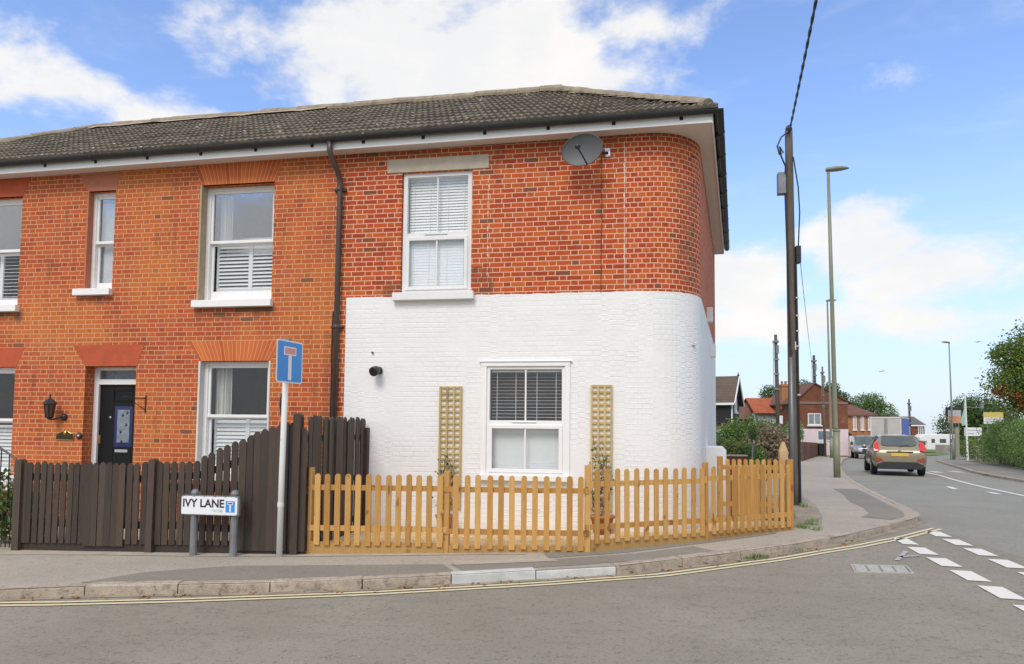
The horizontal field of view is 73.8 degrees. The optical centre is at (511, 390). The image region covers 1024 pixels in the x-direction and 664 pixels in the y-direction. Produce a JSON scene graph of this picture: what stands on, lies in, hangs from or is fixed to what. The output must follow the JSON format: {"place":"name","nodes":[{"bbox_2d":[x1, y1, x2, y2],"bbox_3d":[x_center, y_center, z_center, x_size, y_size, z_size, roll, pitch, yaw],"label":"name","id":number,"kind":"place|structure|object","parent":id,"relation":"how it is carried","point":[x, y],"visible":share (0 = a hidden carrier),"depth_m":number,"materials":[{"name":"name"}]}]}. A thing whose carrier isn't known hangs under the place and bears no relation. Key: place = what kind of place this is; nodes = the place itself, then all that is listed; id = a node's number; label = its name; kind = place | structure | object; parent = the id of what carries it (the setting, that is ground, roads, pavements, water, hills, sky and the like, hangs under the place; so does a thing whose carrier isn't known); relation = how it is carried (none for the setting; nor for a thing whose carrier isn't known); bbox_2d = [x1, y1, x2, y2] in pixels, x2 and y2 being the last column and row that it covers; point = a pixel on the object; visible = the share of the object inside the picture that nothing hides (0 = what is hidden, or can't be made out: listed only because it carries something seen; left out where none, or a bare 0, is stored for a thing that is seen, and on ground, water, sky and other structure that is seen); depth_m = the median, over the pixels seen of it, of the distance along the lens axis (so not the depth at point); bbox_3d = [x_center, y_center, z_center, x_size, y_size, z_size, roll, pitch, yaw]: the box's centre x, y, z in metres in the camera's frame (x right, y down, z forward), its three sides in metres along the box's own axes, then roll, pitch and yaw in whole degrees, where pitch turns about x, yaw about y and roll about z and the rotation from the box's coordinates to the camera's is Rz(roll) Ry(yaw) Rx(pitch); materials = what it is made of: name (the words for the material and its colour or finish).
{"place":"outdoors","nodes":[
{"label":"outdoors","id":0,"kind":"place"},
{"bbox_2d":[0,525,332,548],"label":"garden path","id":1,"kind":"structure","parent":0,"point":[7,545],"depth_m":9.90,"materials":[{"name":"concrete"}]},
{"bbox_2d":[0,447,16,548],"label":"iron railing","id":2,"kind":"object","parent":1,"relation":"on","point":[15,459],"visible":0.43,"depth_m":9.22,"materials":[{"name":"black metal"}]},
{"bbox_2d":[0,468,52,543],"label":"leafy shrub","id":3,"kind":"object","parent":1,"relation":"on","point":[4,494],"visible":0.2,"depth_m":9.46,"materials":[{"name":"green plant"}]},
{"bbox_2d":[0,466,13,492],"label":"white flowers","id":4,"kind":"object","parent":3,"relation":"on","point":[11,476],"visible":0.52,"depth_m":9.41,"materials":[{"name":"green plant"}]},
{"bbox_2d":[435,514,452,527],"bbox_3d":[-0.989,1.938,9.985,0.275,0.240,0.275,0,-3,9],"label":"flower pot","id":5,"kind":"object","parent":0,"point":[451,516],"visible":0.3,"depth_m":9.93,"materials":[{"name":"ceramic"}]},
{"bbox_2d":[432,451,460,505],"bbox_3d":[-0.991,1.380,10.086,0.461,0.962,0.222,0,-3,9],"label":"climbing plant","id":6,"kind":"object","parent":5,"relation":"in","point":[440,471],"visible":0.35,"depth_m":10.11,"materials":[{"name":"green plant"}]},
{"bbox_2d":[0,454,919,588],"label":"pavement","id":7,"kind":"structure","parent":0,"point":[839,511],"depth_m":8.30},
{"bbox_2d":[11,413,307,554],"bbox_3d":[-4.572,1.224,8.786,4.060,1.884,0.110,0,-3,8],"label":"dark fence","id":8,"kind":"object","parent":7,"relation":"on","point":[254,466],"visible":0.93,"depth_m":8.70,"materials":[{"name":"brown wood"}]},
{"bbox_2d":[82,462,126,546],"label":"dark gate","id":9,"kind":"structure","parent":8,"relation":"attached to","point":[104,507],"depth_m":8.86,"materials":[{"name":"brown wood"}]},
{"bbox_2d":[181,489,240,556],"bbox_3d":[-3.713,1.665,8.441,0.774,0.872,0.128,0,-3,9],"label":"street nameplate","id":10,"kind":"object","parent":7,"relation":"on","point":[194,504],"visible":0.98,"depth_m":8.40,"materials":[{"name":"white metal"}]},
{"bbox_2d":[276,338,302,556],"bbox_3d":[-2.825,0.720,8.406,0.153,2.725,0.490,-1,-3,20],"label":"road sign","id":11,"kind":"object","parent":7,"relation":"on","point":[289,355],"visible":0.98,"depth_m":8.38,"materials":[{"name":"metal"}]},
{"bbox_2d":[305,415,369,550],"bbox_3d":[-2.404,1.232,9.504,0.103,1.752,1.923,0,-3,10],"label":"boarded fence","id":12,"kind":"object","parent":7,"relation":"on","point":[344,435],"visible":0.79,"depth_m":9.50,"materials":[{"name":"brown wood"}]},
{"bbox_2d":[86,489,903,581],"bbox_3d":[3.133,2.179,11.010,16.812,0.168,3.528,3,-4,-39],"label":"pavement patch","id":13,"kind":"object","parent":7,"relation":"on","point":[874,507],"visible":1,"depth_m":7.62,"materials":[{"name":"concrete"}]},
{"bbox_2d":[305,459,793,553],"bbox_3d":[0.988,1.542,9.041,7.159,1.220,1.178,1,-3,-16],"label":"picket fence","id":14,"kind":"object","parent":7,"relation":"on","point":[315,545],"visible":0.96,"depth_m":8.51,"materials":[{"name":"brown wood"}]},
{"bbox_2d":[330,516,786,546],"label":"gravel","id":15,"kind":"structure","parent":7,"relation":"on","point":[483,540],"depth_m":9.33,"materials":[{"name":"beige gravel"}]},
{"bbox_2d":[591,513,614,534],"bbox_3d":[1.263,1.879,9.572,0.359,0.260,0.359,0,-3,9],"label":"flower pot","id":16,"kind":"object","parent":15,"relation":"on","point":[612,516],"visible":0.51,"depth_m":9.46,"materials":[{"name":"ceramic"}]},
{"bbox_2d":[588,439,614,515],"bbox_3d":[1.288,1.232,9.699,0.457,1.160,0.245,0,-3,9],"label":"climbing plant","id":17,"kind":"object","parent":16,"relation":"in","point":[601,465],"visible":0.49,"depth_m":9.71,"materials":[{"name":"green plant"}]},
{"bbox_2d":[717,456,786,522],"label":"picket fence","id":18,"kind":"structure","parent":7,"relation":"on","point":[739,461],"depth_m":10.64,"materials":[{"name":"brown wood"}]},
{"bbox_2d":[772,494,822,526],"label":"verge","id":19,"kind":"structure","parent":7,"relation":"on","point":[804,513],"depth_m":12.18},
{"bbox_2d":[777,125,801,505],"bbox_3d":[5.452,-1.418,13.482,0.457,7.654,0.554,0,-3,9],"label":"telegraph pole","id":20,"kind":"object","parent":19,"relation":"on","point":[785,183],"visible":0.93,"depth_m":13.40,"materials":[{"name":"brown wood"}]},
{"bbox_2d":[788,0,817,130],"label":"overhead cable","id":21,"kind":"object","parent":20,"relation":"attached to","point":[805,52],"visible":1,"depth_m":10.61,"materials":[{"name":"black rubber"}]},
{"bbox_2d":[800,263,813,372],"bbox_3d":[15.827,-1.816,35.943,0.013,1.458,49.544,-1,-4,24],"label":"telephone wire","id":22,"kind":"object","parent":20,"relation":"attached to","point":[805,309],"visible":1,"depth_m":18.46,"materials":[{"name":"black metal"}]},
{"bbox_2d":[794,501,822,530],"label":"weeds","id":23,"kind":"object","parent":19,"relation":"on","point":[808,520],"visible":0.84,"depth_m":10.56,"materials":[{"name":"green plant"}]},
{"bbox_2d":[800,442,817,460],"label":"brown board fence","id":24,"kind":"object","parent":7,"relation":"on","point":[810,450],"visible":0.84,"depth_m":44.38,"materials":[{"name":"brown wood"}]},
{"bbox_2d":[811,355,816,382],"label":"telegraph pole","id":25,"kind":"object","parent":7,"relation":"on","point":[814,369],"visible":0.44,"depth_m":58.45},
{"bbox_2d":[818,443,823,455],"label":"wheelie bin","id":26,"kind":"object","parent":7,"relation":"on","point":[820,449],"visible":0.59,"depth_m":55.12,"materials":[{"name":"black plastic"}]},
{"bbox_2d":[820,366,826,456],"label":"telegraph pole","id":27,"kind":"object","parent":7,"relation":"on","point":[823,405],"visible":0.92,"depth_m":54.44,"materials":[{"name":"brown wood"}]},
{"bbox_2d":[826,299,835,457],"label":"street lamp","id":28,"kind":"object","parent":7,"relation":"on","point":[830,409],"visible":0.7,"depth_m":49.84,"materials":[{"name":"grey metal"}]},
{"bbox_2d":[825,166,848,477],"bbox_3d":[10.568,-2.225,21.979,0.737,10.207,0.312,0,-3,9],"label":"street lamp","id":29,"kind":"object","parent":7,"relation":"on","point":[836,448],"visible":0.93,"depth_m":21.90,"materials":[{"name":"grey metal"}]},
{"bbox_2d":[0,525,1023,663],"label":"road","id":30,"kind":"structure","parent":0,"point":[830,608],"depth_m":5.74,"materials":[{"name":"grey asphalt"}]},
{"bbox_2d":[0,521,926,600],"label":"gutter grit","id":31,"kind":"object","parent":30,"relation":"on","point":[495,582],"visible":0.98,"depth_m":7.14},
{"bbox_2d":[20,540,861,600],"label":"fallen leaves","id":32,"kind":"object","parent":31,"relation":"on","point":[338,591],"visible":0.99,"depth_m":7.02,"materials":[{"name":"brown plant"}]},
{"bbox_2d":[0,528,940,605],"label":"yellow lines","id":33,"kind":"object","parent":30,"relation":"on","point":[460,586],"visible":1,"depth_m":6.95,"materials":[{"name":"paint"}]},
{"bbox_2d":[741,549,811,560],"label":"kerb weeds","id":34,"kind":"object","parent":30,"relation":"on","point":[760,556],"visible":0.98,"depth_m":8.40,"materials":[{"name":"green plant"}]},
{"bbox_2d":[850,564,913,573],"bbox_3d":[4.186,2.021,7.735,0.730,0.012,0.500,0,-3,9],"label":"drain cover","id":35,"kind":"object","parent":30,"relation":"on","point":[872,568],"visible":1,"depth_m":7.71,"materials":[{"name":"metal"}]},
{"bbox_2d":[895,551,920,559],"bbox_3d":[4.952,2.069,8.508,0.242,0.001,0.816,-2,-4,38],"label":"worn road marking","id":36,"kind":"object","parent":30,"relation":"on","point":[901,555],"visible":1,"depth_m":8.56,"materials":[{"name":"paint"}]},
{"bbox_2d":[893,531,1023,610],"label":"give way marking","id":37,"kind":"object","parent":30,"relation":"on","point":[1000,592],"visible":1,"depth_m":8.07,"materials":[{"name":"white paint"}]},
{"bbox_2d":[0,0,1023,433],"label":"sky","id":38,"kind":"structure","parent":0,"point":[922,101],"materials":[{"name":"blue"}]},
{"bbox_2d":[730,473,778,520],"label":"garden ground","id":39,"kind":"structure","parent":0,"point":[760,501],"depth_m":13.99,"materials":[{"name":"soil"}]},
{"bbox_2d":[333,84,729,531],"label":"corner house","id":40,"kind":"structure","parent":39,"relation":"on","point":[515,275],"depth_m":10.25,"materials":[{"name":"brick"}]},
{"bbox_2d":[369,366,382,375],"bbox_3d":[-2.080,-0.292,10.401,0.162,0.165,0.222,0,-3,9],"label":"outdoor spotlight","id":41,"kind":"object","parent":40,"relation":"attached to","point":[375,370],"visible":1,"depth_m":10.34,"materials":[{"name":"black metal"}]},
{"bbox_2d":[392,171,474,300],"bbox_3d":[-1.178,-2.378,10.529,1.273,2.020,0.280,0,-3,9],"label":"window","id":42,"kind":"structure","parent":40,"relation":"in","point":[431,259],"depth_m":10.60,"materials":[{"name":"white paint"}]},
{"bbox_2d":[438,386,461,508],"bbox_3d":[-0.931,0.850,10.226,0.345,1.825,0.034,0,-3,9],"label":"trellis","id":43,"kind":"object","parent":40,"relation":"attached to","point":[446,434],"visible":0.77,"depth_m":10.23,"materials":[{"name":"yellow wood"}]},
{"bbox_2d":[478,360,571,481],"bbox_3d":[0.197,0.447,10.118,1.395,1.770,0.243,0,-3,9],"label":"window","id":44,"kind":"structure","parent":40,"relation":"in","point":[516,448],"depth_m":10.15,"materials":[{"name":"white plastic"}]},
{"bbox_2d":[562,133,609,165],"bbox_3d":[1.151,-3.462,9.805,0.757,0.456,0.474,2,-3,-17],"label":"satellite dish","id":45,"kind":"object","parent":40,"relation":"attached to","point":[582,149],"visible":1,"depth_m":9.85,"materials":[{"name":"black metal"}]},
{"bbox_2d":[590,385,611,510],"bbox_3d":[1.290,0.827,9.856,0.312,1.815,0.034,0,-3,9],"label":"trellis","id":46,"kind":"object","parent":40,"relation":"attached to","point":[598,423],"visible":0.74,"depth_m":9.86,"materials":[{"name":"yellow wood"}]},
{"bbox_2d":[716,373,744,425],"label":"boarded house","id":47,"kind":"structure","parent":39,"relation":"on","point":[729,398],"depth_m":36.61,"materials":[{"name":"brown tile"}]},
{"bbox_2d":[716,437,749,454],"bbox_3d":[6.614,2.097,21.732,2.130,1.397,1.228,1,-3,0],"label":"hedge","id":48,"kind":"object","parent":39,"relation":"on","point":[728,447],"visible":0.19,"depth_m":21.59,"materials":[{"name":"green plant"}]},
{"bbox_2d":[727,455,747,474],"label":"garden wall","id":49,"kind":"structure","parent":39,"relation":"on","point":[736,457],"depth_m":20.95,"materials":[{"name":"red brick"}]},
{"bbox_2d":[735,427,763,450],"bbox_3d":[8.900,2.145,25.205,1.498,1.724,1.902,-2,-4,43],"label":"light shrub","id":50,"kind":"object","parent":39,"relation":"on","point":[744,438],"visible":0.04,"depth_m":25.48,"materials":[{"name":"green plant"}]},
{"bbox_2d":[716,410,782,447],"bbox_3d":[9.706,2.025,28.456,3.476,2.418,2.903,0,-3,9],"label":"leafy shrub","id":51,"kind":"object","parent":39,"relation":"on","point":[735,428],"visible":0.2,"depth_m":27.99,"materials":[{"name":"green plant"}]},
{"bbox_2d":[731,441,768,464],"bbox_3d":[7.585,2.202,21.785,1.512,1.210,2.066,0,-3,9],"label":"evergreen shrub","id":52,"kind":"object","parent":39,"relation":"on","point":[759,455],"visible":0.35,"depth_m":21.48,"materials":[{"name":"green plant"}]},
{"bbox_2d":[747,424,759,458],"bbox_3d":[7.154,1.835,20.211,0.381,1.740,0.451,0,-3,9],"label":"standard tree","id":53,"kind":"object","parent":39,"relation":"on","point":[755,435],"visible":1,"depth_m":20.22,"materials":[{"name":"green plant"}]},
{"bbox_2d":[743,421,802,472],"bbox_3d":[9.039,1.985,23.896,2.264,1.915,1.708,0,-3,9],"label":"dry bush","id":54,"kind":"object","parent":39,"relation":"on","point":[770,440],"visible":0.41,"depth_m":23.53,"materials":[{"name":"brown plant"}]},
{"bbox_2d":[772,334,782,425],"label":"telegraph pole","id":55,"kind":"object","parent":39,"relation":"on","point":[779,418],"visible":0.87,"depth_m":46.34,"materials":[{"name":"wood"}]},
{"bbox_2d":[778,442,787,521],"bbox_3d":[4.369,1.494,10.984,0.130,1.330,0.100,0,-3,9],"label":"gate post","id":56,"kind":"object","parent":39,"relation":"on","point":[783,453],"visible":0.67,"depth_m":10.97,"materials":[{"name":"brown wood"}]},
{"bbox_2d":[778,421,804,441],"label":"variegated shrub","id":57,"kind":"object","parent":39,"relation":"on","point":[801,432],"visible":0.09,"depth_m":40.73,"materials":[{"name":"green plant"}]},
{"bbox_2d":[824,382,856,404],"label":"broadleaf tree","id":58,"kind":"object","parent":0,"point":[844,395],"visible":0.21,"depth_m":76.61,"materials":[{"name":"green plant"}]},
{"bbox_2d":[841,454,1023,557],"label":"road","id":59,"kind":"structure","parent":0,"point":[978,514],"depth_m":16.08,"materials":[{"name":"grey asphalt"}]},
{"bbox_2d":[0,455,917,598],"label":"kerb","id":60,"kind":"structure","parent":59,"relation":"on","point":[211,586],"depth_m":7.13,"materials":[{"name":"concrete"}]},
{"bbox_2d":[850,435,873,458],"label":"off road car","id":61,"kind":"object","parent":59,"relation":"on","point":[856,443],"visible":0.49,"depth_m":54.11,"materials":[{"name":"silver metal"}]},
{"bbox_2d":[870,417,909,435],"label":"box lorry","id":62,"kind":"object","parent":59,"relation":"on","point":[889,425],"visible":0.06,"depth_m":62.86,"materials":[{"name":"white metal"}]},
{"bbox_2d":[862,434,926,475],"bbox_3d":[14.562,2.420,26.102,2.070,1.474,3.976,-1,-3,23],"label":"hatchback car","id":63,"kind":"object","parent":59,"relation":"on","point":[893,451],"visible":1,"depth_m":24.47,"materials":[{"name":"beige paint"}]},
{"bbox_2d":[925,471,1023,495],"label":"road marking","id":64,"kind":"object","parent":59,"relation":"on","point":[970,483],"visible":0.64,"depth_m":20.14,"materials":[{"name":"white paint"}]},
{"bbox_2d":[925,450,949,455],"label":"grass verge","id":65,"kind":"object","parent":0,"point":[929,452],"depth_m":83.77,"materials":[{"name":"green plant"}]},
{"bbox_2d":[850,391,900,416],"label":"birch tree","id":66,"kind":"object","parent":65,"relation":"on","point":[873,403],"visible":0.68,"depth_m":78.73,"materials":[{"name":"green plant"}]},
{"bbox_2d":[907,399,911,434],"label":"telegraph pole","id":67,"kind":"object","parent":65,"relation":"on","point":[909,409],"visible":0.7,"depth_m":75.14,"materials":[{"name":"wood"}]},
{"bbox_2d":[915,434,951,449],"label":"motorhome","id":68,"kind":"object","parent":65,"relation":"on","point":[929,441],"visible":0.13,"depth_m":87.26,"materials":[{"name":"white metal"}]},
{"bbox_2d":[935,445,973,453],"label":"grey board fence","id":69,"kind":"object","parent":65,"relation":"on","point":[942,449],"visible":0.15,"depth_m":84.69,"materials":[{"name":"grey wood"}]},
{"bbox_2d":[931,389,1023,444],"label":"broadleaf tree","id":70,"kind":"object","parent":65,"relation":"on","point":[975,419],"visible":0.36,"depth_m":102.59,"materials":[{"name":"green plant"}]},
{"bbox_2d":[936,459,1023,479],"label":"pavement","id":71,"kind":"structure","parent":0,"point":[1000,470],"depth_m":30.63,"materials":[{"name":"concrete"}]},
{"bbox_2d":[942,341,954,459],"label":"street lamp","id":72,"kind":"object","parent":71,"relation":"on","point":[953,451],"visible":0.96,"depth_m":50.06,"materials":[{"name":"grey metal"}]},
{"bbox_2d":[945,407,961,459],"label":"advertising board","id":73,"kind":"object","parent":71,"relation":"on","point":[957,413],"visible":0.81,"depth_m":50.38,"materials":[{"name":"orange"}]},
{"bbox_2d":[954,427,959,459],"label":"roadside post","id":74,"kind":"object","parent":71,"relation":"on","point":[956,443],"visible":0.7,"depth_m":50.00,"materials":[{"name":"grey concrete"}]},
{"bbox_2d":[948,435,982,458],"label":"flowering bush","id":75,"kind":"object","parent":71,"relation":"on","point":[962,449],"visible":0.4,"depth_m":51.62,"materials":[{"name":"green plant"}]},
{"bbox_2d":[961,394,983,459],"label":"sign post","id":76,"kind":"object","parent":71,"relation":"on","point":[964,419],"visible":0.88,"depth_m":48.40,"materials":[{"name":"white metal"}]},
{"bbox_2d":[970,460,1023,468],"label":"bank","id":77,"kind":"structure","parent":0,"point":[991,463],"depth_m":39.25,"materials":[{"name":"green plant"}]},
{"bbox_2d":[964,427,981,453],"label":"direction sign","id":78,"kind":"object","parent":77,"relation":"on","point":[972,431],"visible":0.73,"depth_m":48.49,"materials":[{"name":"white metal"}]},
{"bbox_2d":[965,430,1002,462],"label":"roadside bush","id":79,"kind":"object","parent":77,"relation":"on","point":[983,456],"visible":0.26,"depth_m":43.77,"materials":[{"name":"green plant"}]},
{"bbox_2d":[983,412,1002,464],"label":"estate sign","id":80,"kind":"object","parent":77,"relation":"on","point":[988,417],"visible":0.67,"depth_m":41.99,"materials":[{"name":"metal"}]},
{"bbox_2d":[974,319,1023,416],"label":"autumn tree","id":81,"kind":"object","parent":77,"relation":"on","point":[1011,390],"visible":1,"depth_m":32.47,"materials":[{"name":"green plant"}]},
{"bbox_3d":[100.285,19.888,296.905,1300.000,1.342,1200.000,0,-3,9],"label":"ground","id":82,"kind":"structure","parent":0,"visible":0},
{"bbox_2d":[0,117,170,513],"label":"terraced house","id":83,"kind":"structure","parent":82,"relation":"on","point":[17,190],"depth_m":11.84,"materials":[{"name":"orange brick"}]},
{"bbox_2d":[0,368,14,481],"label":"window","id":84,"kind":"structure","parent":83,"relation":"in","point":[7,440],"depth_m":11.84,"materials":[{"name":"white plastic"}]},
{"bbox_2d":[0,199,22,311],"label":"window","id":85,"kind":"structure","parent":83,"relation":"in","point":[6,304],"depth_m":11.94,"materials":[{"name":"white plastic"}]},
{"bbox_2d":[16,97,411,524],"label":"terraced house","id":86,"kind":"structure","parent":82,"relation":"on","point":[185,272],"depth_m":11.27,"materials":[{"name":"orange brick"}]},
{"bbox_2d":[42,394,67,420],"bbox_3d":[-7.552,0.282,11.281,0.359,0.435,0.182,3,-4,-35],"label":"wall lantern","id":87,"kind":"object","parent":86,"relation":"attached to","point":[50,403],"depth_m":11.21,"materials":[{"name":"black metal"}]},
{"bbox_2d":[56,430,73,439],"bbox_3d":[-7.429,0.747,11.336,0.341,0.166,0.032,0,-3,9],"label":"house plaque","id":88,"kind":"object","parent":86,"relation":"attached to","point":[64,435],"visible":1,"depth_m":11.34,"materials":[{"name":"brown metal"}]},
{"bbox_2d":[72,193,115,295],"bbox_3d":[-6.966,-2.466,11.547,0.690,1.785,0.350,0,-3,9],"label":"window","id":89,"kind":"structure","parent":86,"relation":"in","point":[102,249],"depth_m":11.64,"materials":[{"name":"white plastic"}]},
{"bbox_2d":[97,385,135,520],"bbox_3d":[-6.594,1.139,11.437,0.795,2.470,0.085,0,-3,9],"label":"door","id":90,"kind":"structure","parent":86,"relation":"in","point":[116,418],"depth_m":11.48,"materials":[{"name":"black paint"}]},
{"bbox_2d":[119,394,146,412],"bbox_3d":[-6.121,0.205,11.004,0.412,0.296,0.027,4,-4,-43],"label":"basket bracket","id":91,"kind":"object","parent":86,"relation":"attached to","point":[145,398],"visible":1,"depth_m":11.08,"materials":[{"name":"black metal"}]},
{"bbox_2d":[192,361,268,480],"bbox_3d":[-4.437,0.488,11.005,1.320,1.905,0.430,0,-3,9],"label":"window","id":92,"kind":"structure","parent":86,"relation":"in","point":[222,414],"depth_m":11.12,"materials":[{"name":"white plastic"}]},
{"bbox_2d":[191,185,274,307],"bbox_3d":[-4.428,-2.330,11.338,1.385,2.030,0.790,0,-3,9],"label":"window","id":93,"kind":"structure","parent":86,"relation":"in","point":[250,296],"depth_m":11.30,"materials":[{"name":"white plastic"}]},
{"bbox_2d":[739,402,753,424],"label":"hipped house","id":94,"kind":"structure","parent":82,"relation":"on","point":[743,410],"depth_m":61.48,"materials":[{"name":"tile"}]},
{"bbox_2d":[744,398,775,429],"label":"red roofed house","id":95,"kind":"structure","parent":82,"relation":"on","point":[760,407],"depth_m":60.84,"materials":[{"name":"tile"}]},
{"bbox_2d":[757,384,774,397],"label":"broadleaf tree","id":96,"kind":"object","parent":82,"relation":"on","point":[768,390],"visible":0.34,"depth_m":72.33,"materials":[{"name":"green plant"}]},
{"bbox_2d":[769,381,852,456],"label":"pink house","id":97,"kind":"structure","parent":82,"relation":"on","point":[811,414],"depth_m":56.14,"materials":[{"name":"orange brick"}]},
{"bbox_2d":[807,413,822,425],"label":"window","id":98,"kind":"structure","parent":97,"relation":"in","point":[814,419],"depth_m":56.10,"materials":[{"name":"white plastic"}]},
{"bbox_2d":[817,430,829,440],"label":"window","id":99,"kind":"structure","parent":97,"relation":"in","point":[827,431],"depth_m":55.99,"materials":[{"name":"white plastic"}]},
{"bbox_2d":[848,404,878,453],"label":"orange brick house","id":100,"kind":"structure","parent":82,"relation":"on","point":[858,421],"depth_m":72.05,"materials":[{"name":"orange brick"}]},
{"bbox_2d":[852,416,857,430],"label":"window","id":101,"kind":"structure","parent":100,"relation":"in","point":[854,417],"depth_m":72.03,"materials":[{"name":"white plastic"}]},
{"bbox_2d":[860,416,864,430],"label":"window","id":102,"kind":"structure","parent":100,"relation":"in","point":[861,417],"depth_m":72.03,"materials":[{"name":"white plastic"}]},
{"bbox_2d":[875,413,926,435],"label":"grey roofed house","id":103,"kind":"structure","parent":82,"relation":"on","point":[917,426],"depth_m":91.08,"materials":[{"name":"tile"}]},
{"bbox_2d":[936,459,1023,482],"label":"kerb","id":104,"kind":"structure","parent":82,"relation":"on","point":[990,475],"depth_m":25.08,"materials":[{"name":"concrete"}]},
{"bbox_2d":[976,416,1023,469],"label":"hedge","id":105,"kind":"object","parent":82,"relation":"on","point":[1007,445],"visible":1,"depth_m":32.60,"materials":[{"name":"green plant"}]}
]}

